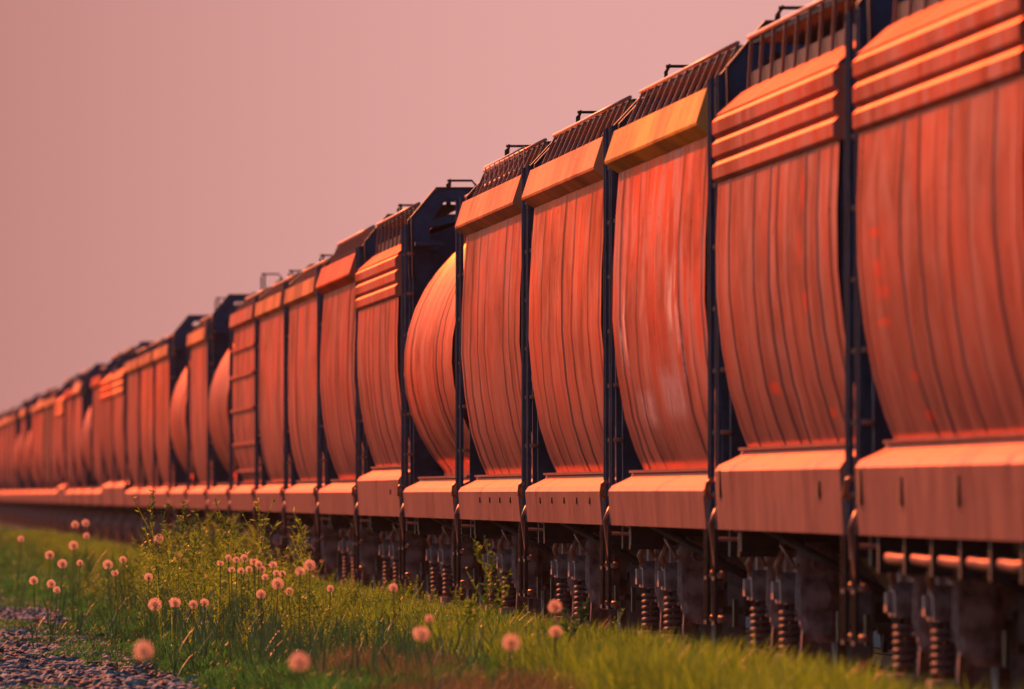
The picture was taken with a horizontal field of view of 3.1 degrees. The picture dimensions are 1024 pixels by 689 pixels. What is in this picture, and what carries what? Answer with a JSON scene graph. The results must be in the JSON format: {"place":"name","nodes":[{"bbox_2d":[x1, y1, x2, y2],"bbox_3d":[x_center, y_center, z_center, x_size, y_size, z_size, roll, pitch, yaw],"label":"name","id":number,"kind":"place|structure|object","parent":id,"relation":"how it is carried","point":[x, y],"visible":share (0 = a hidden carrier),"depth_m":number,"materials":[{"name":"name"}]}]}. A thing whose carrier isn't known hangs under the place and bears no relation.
{"place":"outdoors","nodes":[
{"label":"outdoors","id":0,"kind":"place"},
{"bbox_2d":[0,597,215,688],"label":"gravel","id":1,"kind":"structure","parent":0,"point":[19,666],"depth_m":150.76,"materials":[{"name":"gravel"}]},
{"bbox_2d":[0,523,747,688],"bbox_3d":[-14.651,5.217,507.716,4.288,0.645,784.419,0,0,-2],"label":"grass","id":2,"kind":"structure","parent":0,"point":[217,669],"depth_m":149.48,"materials":[{"name":"green plant"}]},
{"bbox_2d":[0,0,837,412],"label":"sky","id":3,"kind":"structure","parent":0,"point":[159,158],"materials":[{"name":"pink"}]},
{"bbox_2d":[283,638,688,688],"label":"dry grass","id":4,"kind":"structure","parent":0,"point":[475,683],"depth_m":114.98,"materials":[{"name":"plant"}]},
{"bbox_2d":[92,539,880,647],"bbox_3d":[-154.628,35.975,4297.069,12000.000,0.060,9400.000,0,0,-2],"label":"ground","id":5,"kind":"structure","parent":0,"point":[876,640],"depth_m":194.42,"materials":[{"name":"soil"}]},
{"bbox_2d":[11,536,30,606],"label":"seed head flower","id":6,"kind":"object","parent":5,"relation":"on","point":[19,538],"visible":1,"depth_m":229.91,"materials":[{"name":"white plant"}]},
{"bbox_2d":[16,576,45,648],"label":"seed head flower","id":7,"kind":"object","parent":5,"relation":"on","point":[33,581],"visible":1,"depth_m":169.93,"materials":[{"name":"white plant"}]},
{"bbox_2d":[36,579,55,644],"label":"seed head flower","id":8,"kind":"object","parent":5,"relation":"on","point":[50,584],"visible":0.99,"depth_m":174.96,"materials":[{"name":"white plant"}]},
{"bbox_2d":[40,550,62,623],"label":"seed head flower","id":9,"kind":"object","parent":5,"relation":"on","point":[49,555],"visible":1,"depth_m":199.92,"materials":[{"name":"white plant"}]},
{"bbox_2d":[53,586,70,644],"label":"seed head flower","id":10,"kind":"object","parent":5,"relation":"on","point":[56,588],"visible":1,"depth_m":171.93,"materials":[{"name":"white plant"}]},
{"bbox_2d":[57,559,69,629],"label":"seed head flower","id":11,"kind":"object","parent":5,"relation":"on","point":[62,563],"visible":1,"depth_m":189.93,"materials":[{"name":"white plant"}]},
{"bbox_2d":[57,540,78,619],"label":"seed head flower","id":12,"kind":"object","parent":5,"relation":"on","point":[73,546],"visible":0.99,"depth_m":204.93,"materials":[{"name":"white plant"}]},
{"bbox_2d":[60,521,89,588],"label":"seed head flower","id":13,"kind":"object","parent":5,"relation":"on","point":[75,524],"visible":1,"depth_m":239.93,"materials":[{"name":"white plant"}]},
{"bbox_2d":[76,560,91,634],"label":"seed head flower","id":14,"kind":"object","parent":5,"relation":"on","point":[79,563],"visible":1,"depth_m":184.92,"materials":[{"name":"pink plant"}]},
{"bbox_2d":[71,533,101,596],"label":"seed head flower","id":15,"kind":"object","parent":5,"relation":"on","point":[86,536],"visible":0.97,"depth_m":229.95,"materials":[{"name":"white plant"}]},
{"bbox_2d":[82,519,105,591],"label":"seed head flower","id":16,"kind":"object","parent":5,"relation":"on","point":[85,524],"visible":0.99,"depth_m":239.93,"materials":[{"name":"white plant"}]},
{"bbox_2d":[96,559,123,638],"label":"seed head flower","id":17,"kind":"object","parent":5,"relation":"on","point":[108,564],"visible":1,"depth_m":179.96,"materials":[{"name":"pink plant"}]},
{"bbox_2d":[101,570,121,639],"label":"seed head flower","id":18,"kind":"object","parent":5,"relation":"on","point":[114,573],"visible":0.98,"depth_m":177.96,"materials":[{"name":"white plant"}]},
{"bbox_2d":[0,595,223,688],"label":"road tufts","id":19,"kind":"object","parent":5,"relation":"on","point":[91,627],"visible":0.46,"depth_m":177.59,"materials":[{"name":"green plant"}]},
{"bbox_2d":[108,556,131,626],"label":"seed head flower","id":20,"kind":"object","parent":5,"relation":"on","point":[121,560],"visible":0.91,"depth_m":185.95,"materials":[{"name":"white plant"}]},
{"bbox_2d":[133,641,153,688],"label":"seed head flower","id":21,"kind":"object","parent":5,"relation":"on","point":[143,650],"visible":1,"depth_m":87.97,"materials":[{"name":"white plant"}]},
{"bbox_2d":[137,573,157,646],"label":"seed head flower","id":22,"kind":"object","parent":5,"relation":"on","point":[148,578],"visible":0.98,"depth_m":164.99,"materials":[{"name":"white plant"}]},
{"bbox_2d":[138,597,164,678],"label":"seed head flower","id":23,"kind":"object","parent":5,"relation":"on","point":[155,607],"visible":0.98,"depth_m":139.98,"materials":[{"name":"white plant"}]},
{"bbox_2d":[141,534,163,599],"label":"seed head flower","id":24,"kind":"object","parent":5,"relation":"on","point":[158,541],"visible":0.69,"depth_m":199.97,"materials":[{"name":"white plant"}]},
{"bbox_2d":[132,489,175,632],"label":"weed plant","id":25,"kind":"object","parent":5,"relation":"on","point":[150,510],"visible":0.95,"depth_m":174.84,"materials":[{"name":"plant"}]},
{"bbox_2d":[164,552,188,626],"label":"seed head flower","id":26,"kind":"object","parent":5,"relation":"on","point":[178,555],"visible":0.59,"depth_m":180.00,"materials":[{"name":"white plant"}]},
{"bbox_2d":[166,598,189,676],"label":"seed head flower","id":27,"kind":"object","parent":5,"relation":"on","point":[175,603],"visible":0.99,"depth_m":141.99,"materials":[{"name":"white plant"}]},
{"bbox_2d":[162,496,209,621],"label":"weed plant","id":28,"kind":"object","parent":5,"relation":"on","point":[182,563],"visible":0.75,"depth_m":182.12,"materials":[{"name":"plant"}]},
{"bbox_2d":[181,600,207,668],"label":"seed head flower","id":29,"kind":"object","parent":5,"relation":"on","point":[192,605],"visible":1,"depth_m":143.99,"materials":[{"name":"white plant"}]},
{"bbox_2d":[194,598,215,663],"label":"seed head flower","id":30,"kind":"object","parent":5,"relation":"on","point":[203,601],"visible":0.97,"depth_m":145.97,"materials":[{"name":"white plant"}]},
{"bbox_2d":[191,498,244,621],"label":"weed plant","id":31,"kind":"object","parent":5,"relation":"on","point":[227,537],"visible":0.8,"depth_m":177.94,"materials":[{"name":"plant"}]},
{"bbox_2d":[210,554,231,633],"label":"seed head flower","id":32,"kind":"object","parent":5,"relation":"on","point":[227,557],"visible":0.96,"depth_m":155.01,"materials":[{"name":"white plant"}]},
{"bbox_2d":[205,560,239,644],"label":"seed head flower","id":33,"kind":"object","parent":5,"relation":"on","point":[220,563],"visible":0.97,"depth_m":152.00,"materials":[{"name":"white plant"}]},
{"bbox_2d":[228,568,238,641],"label":"seed head flower","id":34,"kind":"object","parent":5,"relation":"on","point":[232,570],"visible":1,"depth_m":151.99,"materials":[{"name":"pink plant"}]},
{"bbox_2d":[223,556,253,634],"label":"seed head flower","id":35,"kind":"object","parent":5,"relation":"on","point":[236,559],"visible":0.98,"depth_m":158.01,"materials":[{"name":"white plant"}]},
{"bbox_2d":[223,568,263,631],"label":"seed head flower","id":36,"kind":"object","parent":5,"relation":"on","point":[241,570],"visible":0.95,"depth_m":155.00,"materials":[{"name":"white plant"}]},
{"bbox_2d":[227,554,260,629],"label":"seed head flower","id":37,"kind":"object","parent":5,"relation":"on","point":[243,558],"visible":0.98,"depth_m":161.01,"materials":[{"name":"white plant"}]},
{"bbox_2d":[239,558,262,622],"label":"seed head flower","id":38,"kind":"object","parent":5,"relation":"on","point":[252,562],"visible":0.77,"depth_m":164.01,"materials":[{"name":"white plant"}]},
{"bbox_2d":[244,566,263,638],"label":"seed head flower","id":39,"kind":"object","parent":5,"relation":"on","point":[249,570],"visible":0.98,"depth_m":158.01,"materials":[{"name":"white plant"}]},
{"bbox_2d":[0,511,512,657],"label":"weeds","id":40,"kind":"object","parent":5,"relation":"on","point":[196,571],"visible":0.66,"depth_m":177.93,"materials":[{"name":"plant"}]},
{"bbox_2d":[233,497,281,611],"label":"weed plant","id":41,"kind":"object","parent":5,"relation":"on","point":[257,542],"visible":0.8,"depth_m":172.04,"materials":[{"name":"plant"}]},
{"bbox_2d":[255,565,265,635],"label":"seed head flower","id":42,"kind":"object","parent":5,"relation":"on","point":[261,569],"visible":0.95,"depth_m":161.00,"materials":[{"name":"white plant"}]},
{"bbox_2d":[248,560,274,636],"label":"seed head flower","id":43,"kind":"object","parent":5,"relation":"on","point":[258,563],"visible":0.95,"depth_m":161.00,"materials":[{"name":"white plant"}]},
{"bbox_2d":[260,574,274,636],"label":"seed head flower","id":44,"kind":"object","parent":5,"relation":"on","point":[264,577],"visible":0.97,"depth_m":158.00,"materials":[{"name":"white plant"}]},
{"bbox_2d":[256,589,279,659],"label":"seed head flower","id":45,"kind":"object","parent":5,"relation":"on","point":[261,594],"visible":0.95,"depth_m":142.02,"materials":[{"name":"white plant"}]},
{"bbox_2d":[265,561,276,637],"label":"seed head flower","id":46,"kind":"object","parent":5,"relation":"on","point":[272,564],"visible":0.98,"depth_m":164.00,"materials":[{"name":"white plant"}]},
{"bbox_2d":[266,570,285,637],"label":"seed head flower","id":47,"kind":"object","parent":5,"relation":"on","point":[276,572],"visible":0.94,"depth_m":152.01,"materials":[{"name":"white plant"}]},
{"bbox_2d":[261,577,297,660],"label":"seed head flower","id":48,"kind":"object","parent":5,"relation":"on","point":[278,582],"visible":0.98,"depth_m":140.01,"materials":[{"name":"white plant"}]},
{"bbox_2d":[282,587,292,649],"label":"seed head flower","id":49,"kind":"object","parent":5,"relation":"on","point":[288,589],"visible":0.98,"depth_m":146.03,"materials":[{"name":"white plant"}]},
{"bbox_2d":[278,566,304,655],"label":"seed head flower","id":50,"kind":"object","parent":5,"relation":"on","point":[299,571],"visible":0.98,"depth_m":142.01,"materials":[{"name":"white plant"}]},
{"bbox_2d":[289,652,308,688],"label":"seed head flower","id":51,"kind":"object","parent":5,"relation":"on","point":[299,660],"visible":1,"depth_m":86.00,"materials":[{"name":"white plant"}]},
{"bbox_2d":[283,507,323,602],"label":"weed plant","id":52,"kind":"object","parent":5,"relation":"on","point":[305,545],"visible":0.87,"depth_m":186.10,"materials":[{"name":"plant"}]},
{"bbox_2d":[282,559,334,657],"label":"seed head flower","id":53,"kind":"object","parent":5,"relation":"on","point":[310,565],"visible":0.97,"depth_m":138.00,"materials":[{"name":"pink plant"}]},
{"bbox_2d":[312,585,340,635],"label":"seed head flower","id":54,"kind":"object","parent":5,"relation":"on","point":[330,588],"visible":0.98,"depth_m":150.03,"materials":[{"name":"white plant"}]},
{"bbox_2d":[100,567,617,675],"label":"broad leaves","id":55,"kind":"object","parent":5,"relation":"on","point":[314,651],"visible":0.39,"depth_m":141.09,"materials":[{"name":"plant"}]},
{"bbox_2d":[372,583,408,662],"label":"seed head flower","id":56,"kind":"object","parent":5,"relation":"on","point":[393,587],"visible":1,"depth_m":130.03,"materials":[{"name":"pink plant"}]},
{"bbox_2d":[412,626,429,688],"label":"seed head flower","id":57,"kind":"object","parent":5,"relation":"on","point":[420,632],"visible":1,"depth_m":100.02,"materials":[{"name":"white plant"}]},
{"bbox_2d":[402,615,446,688],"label":"seed head flower","id":58,"kind":"object","parent":5,"relation":"on","point":[429,619],"visible":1,"depth_m":110.05,"materials":[{"name":"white plant"}]},
{"bbox_2d":[1,524,911,688],"bbox_3d":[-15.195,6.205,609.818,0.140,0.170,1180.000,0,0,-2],"label":"rail","id":59,"kind":"object","parent":5,"relation":"on","point":[12,526],"depth_m":238.37,"materials":[{"name":"metal"}]},
{"bbox_2d":[0,412,14,525],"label":"hopper car","id":60,"kind":"object","parent":59,"relation":"on","point":[5,509],"visible":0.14,"depth_m":714.50,"materials":[{"name":"pink paint"}]},
{"bbox_2d":[10,409,27,526],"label":"hopper car","id":61,"kind":"object","parent":59,"relation":"on","point":[12,494],"visible":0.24,"depth_m":643.28,"materials":[{"name":"pink paint"}]},
{"bbox_2d":[35,388,58,531],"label":"hopper car","id":62,"kind":"object","parent":59,"relation":"on","point":[39,494],"visible":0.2,"depth_m":555.53,"materials":[{"name":"orange paint"}]},
{"bbox_2d":[49,388,72,534],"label":"hopper car","id":63,"kind":"object","parent":59,"relation":"on","point":[53,461],"visible":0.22,"depth_m":521.39,"materials":[{"name":"pink paint"}]},
{"bbox_2d":[56,374,82,534],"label":"hopper car","id":64,"kind":"object","parent":59,"relation":"on","point":[60,409],"visible":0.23,"depth_m":501.13,"materials":[{"name":"pink paint"}]},
{"bbox_2d":[64,379,97,537],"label":"hopper car","id":65,"kind":"object","parent":59,"relation":"on","point":[68,495],"visible":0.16,"depth_m":485.66,"materials":[{"name":"red paint"}]},
{"bbox_2d":[81,364,117,543],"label":"hopper car","id":66,"kind":"object","parent":59,"relation":"on","point":[86,442],"visible":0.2,"depth_m":453.81,"materials":[{"name":"pink paint"}]},
{"bbox_2d":[90,360,129,543],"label":"hopper car","id":67,"kind":"object","parent":59,"relation":"on","point":[112,518],"visible":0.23,"depth_m":433.72,"materials":[{"name":"red paint"}]},
{"bbox_2d":[100,352,143,545],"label":"hopper car","id":68,"kind":"object","parent":59,"relation":"on","point":[106,399],"visible":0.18,"depth_m":415.87,"materials":[{"name":"red paint"}]},
{"bbox_2d":[111,341,155,549],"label":"hopper car","id":69,"kind":"object","parent":59,"relation":"on","point":[118,388],"visible":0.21,"depth_m":396.86,"materials":[{"name":"pink paint"}]},
{"bbox_2d":[124,345,166,552],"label":"hopper car","id":70,"kind":"object","parent":59,"relation":"on","point":[131,370],"visible":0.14,"depth_m":379.82,"materials":[{"name":"beige paint"}]},
{"bbox_2d":[138,338,175,551],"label":"hopper car","id":71,"kind":"object","parent":59,"relation":"on","point":[146,403],"visible":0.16,"depth_m":362.85,"materials":[{"name":"orange paint"}]},
{"bbox_2d":[152,325,196,556],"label":"hopper car","id":72,"kind":"object","parent":59,"relation":"on","point":[161,357],"visible":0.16,"depth_m":343.94,"materials":[{"name":"orange paint"}]},
{"bbox_2d":[203,273,281,564],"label":"hopper car","id":73,"kind":"object","parent":59,"relation":"on","point":[219,409],"visible":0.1,"depth_m":296.87,"materials":[{"name":"red paint"}]},
{"bbox_2d":[225,270,308,572],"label":"hopper car","id":74,"kind":"object","parent":59,"relation":"on","point":[242,324],"visible":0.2,"depth_m":275.02,"materials":[{"name":"pink paint"}]},
{"bbox_2d":[251,254,344,585],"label":"hopper car","id":75,"kind":"object","parent":59,"relation":"on","point":[270,311],"visible":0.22,"depth_m":257.58,"materials":[{"name":"pink paint"}]},
{"bbox_2d":[313,204,439,599],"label":"hopper car","id":76,"kind":"object","parent":59,"relation":"on","point":[336,284],"visible":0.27,"depth_m":223.03,"materials":[{"name":"red paint"}]},
{"bbox_2d":[397,144,541,620],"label":"hopper car","id":77,"kind":"object","parent":59,"relation":"on","point":[431,372],"visible":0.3,"depth_m":190.70,"materials":[{"name":"orange paint"}]},
{"bbox_2d":[451,110,617,632],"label":"hopper car","id":78,"kind":"object","parent":59,"relation":"on","point":[490,225],"visible":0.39,"depth_m":170.45,"materials":[{"name":"pink paint"}]},
{"bbox_2d":[517,64,896,654],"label":"hopper car","id":79,"kind":"object","parent":59,"relation":"on","point":[565,195],"visible":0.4,"depth_m":152.73,"materials":[{"name":"orange paint"}]},
{"bbox_2d":[599,5,832,670],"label":"hopper car","id":80,"kind":"object","parent":59,"relation":"on","point":[659,159],"visible":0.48,"depth_m":135.37,"materials":[{"name":"orange paint"}]},
{"bbox_2d":[447,593,485,633],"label":"weed plant","id":81,"kind":"object","parent":5,"relation":"on","point":[467,610],"visible":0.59,"depth_m":141.00,"materials":[{"name":"green plant"}]},
{"bbox_2d":[449,535,512,638],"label":"weed plant","id":82,"kind":"object","parent":5,"relation":"on","point":[491,570],"visible":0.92,"depth_m":140.11,"materials":[{"name":"green leaves"},{"name":"plant stems"}]},
{"bbox_2d":[502,634,519,688],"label":"seed head flower","id":83,"kind":"object","parent":5,"relation":"on","point":[512,641],"visible":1,"depth_m":94.05,"materials":[{"name":"white plant"}]},
{"bbox_2d":[534,599,561,673],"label":"seed head flower","id":84,"kind":"object","parent":5,"relation":"on","point":[555,607],"visible":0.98,"depth_m":118.07,"materials":[{"name":"white plant"}]},
{"bbox_2d":[157,547,939,679],"bbox_3d":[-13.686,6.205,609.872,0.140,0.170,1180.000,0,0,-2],"label":"rail","id":85,"kind":"object","parent":5,"relation":"on","point":[887,656],"depth_m":147.99,"materials":[{"name":"metal"}]},
{"bbox_2d":[0,412,13,525],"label":"hopper car","id":86,"kind":"object","parent":85,"relation":"on","point":[2,520],"visible":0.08,"depth_m":732.72,"materials":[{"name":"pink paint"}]},
{"bbox_2d":[0,414,22,527],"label":"hopper car","id":87,"kind":"object","parent":85,"relation":"on","point":[10,515],"visible":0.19,"depth_m":691.50,"materials":[{"name":"pink paint"}]},
{"bbox_2d":[1,407,24,527],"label":"hopper car","id":88,"kind":"object","parent":85,"relation":"on","point":[3,494],"visible":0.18,"depth_m":676.05,"materials":[{"name":"pink paint"}]},
{"bbox_2d":[5,409,22,526],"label":"hopper car","id":89,"kind":"object","parent":85,"relation":"on","point":[8,458],"visible":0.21,"depth_m":660.29,"materials":[{"name":"beige paint"}]},
{"bbox_2d":[15,400,40,530],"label":"hopper car","id":90,"kind":"object","parent":85,"relation":"on","point":[17,465],"visible":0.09,"depth_m":628.48,"materials":[{"name":"orange paint"}]},
{"bbox_2d":[19,397,39,529],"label":"hopper car","id":91,"kind":"object","parent":85,"relation":"on","point":[22,416],"visible":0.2,"depth_m":606.21,"materials":[{"name":"beige paint"}]},
{"bbox_2d":[25,394,44,530],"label":"hopper car","id":92,"kind":"object","parent":85,"relation":"on","point":[40,519],"visible":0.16,"depth_m":593.89,"materials":[{"name":"orange paint"}]},
{"bbox_2d":[30,396,60,533],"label":"hopper car","id":93,"kind":"object","parent":85,"relation":"on","point":[45,513],"visible":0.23,"depth_m":573.22,"materials":[{"name":"orange paint"}]},
{"bbox_2d":[42,389,64,532],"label":"hopper car","id":94,"kind":"object","parent":85,"relation":"on","point":[46,457],"visible":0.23,"depth_m":539.20,"materials":[{"name":"brown paint"}]},
{"bbox_2d":[71,368,101,538],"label":"hopper car","id":95,"kind":"object","parent":85,"relation":"on","point":[76,393],"visible":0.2,"depth_m":466.76,"materials":[{"name":"pink paint"}]},
{"bbox_2d":[165,297,233,552],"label":"hopper car","id":96,"kind":"object","parent":85,"relation":"on","point":[178,420],"visible":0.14,"depth_m":331.98,"materials":[{"name":"orange paint"}]},
{"bbox_2d":[183,301,240,560],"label":"hopper car","id":97,"kind":"object","parent":85,"relation":"on","point":[197,340],"visible":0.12,"depth_m":309.19,"materials":[{"name":"pink paint"}]},
{"bbox_2d":[279,252,382,589],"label":"hopper car","id":98,"kind":"object","parent":85,"relation":"on","point":[301,299],"visible":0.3,"depth_m":240.40,"materials":[{"name":"pink paint"}]},
{"bbox_2d":[351,179,478,606],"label":"hopper car","id":99,"kind":"object","parent":85,"relation":"on","point":[379,290],"visible":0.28,"depth_m":204.59,"materials":[{"name":"pink paint"}]},
{"bbox_2d":[703,0,991,688],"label":"hopper car","id":100,"kind":"object","parent":85,"relation":"on","point":[783,156],"visible":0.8,"depth_m":117.86,"materials":[{"name":"pink paint"}]},
{"bbox_2d":[841,0,1023,688],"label":"hopper car","id":101,"kind":"object","parent":85,"relation":"on","point":[938,114],"visible":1,"depth_m":101.39,"materials":[{"name":"pink paint"}]},
{"bbox_2d":[549,625,562,680],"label":"seed head flower","id":102,"kind":"object","parent":5,"relation":"on","point":[555,632],"visible":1,"depth_m":116.06,"materials":[{"name":"white plant"}]},
{"bbox_2d":[540,597,589,644],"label":"weed plant","id":103,"kind":"object","parent":5,"relation":"on","point":[583,611],"visible":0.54,"depth_m":133.08,"materials":[{"name":"green plant"}]},
{"bbox_2d":[305,580,893,688],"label":"weeds","id":104,"kind":"object","parent":5,"relation":"on","point":[608,664],"visible":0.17,"depth_m":123.64,"materials":[{"name":"green plant"}]},
{"bbox_2d":[325,578,924,688],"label":"ballast","id":105,"kind":"structure","parent":5,"relation":"on","point":[334,579],"depth_m":214.22,"materials":[{"name":"gravel"}]},
{"bbox_2d":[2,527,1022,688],"bbox_3d":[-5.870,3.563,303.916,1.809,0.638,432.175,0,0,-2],"label":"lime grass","id":106,"kind":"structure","parent":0,"point":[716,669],"depth_m":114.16,"materials":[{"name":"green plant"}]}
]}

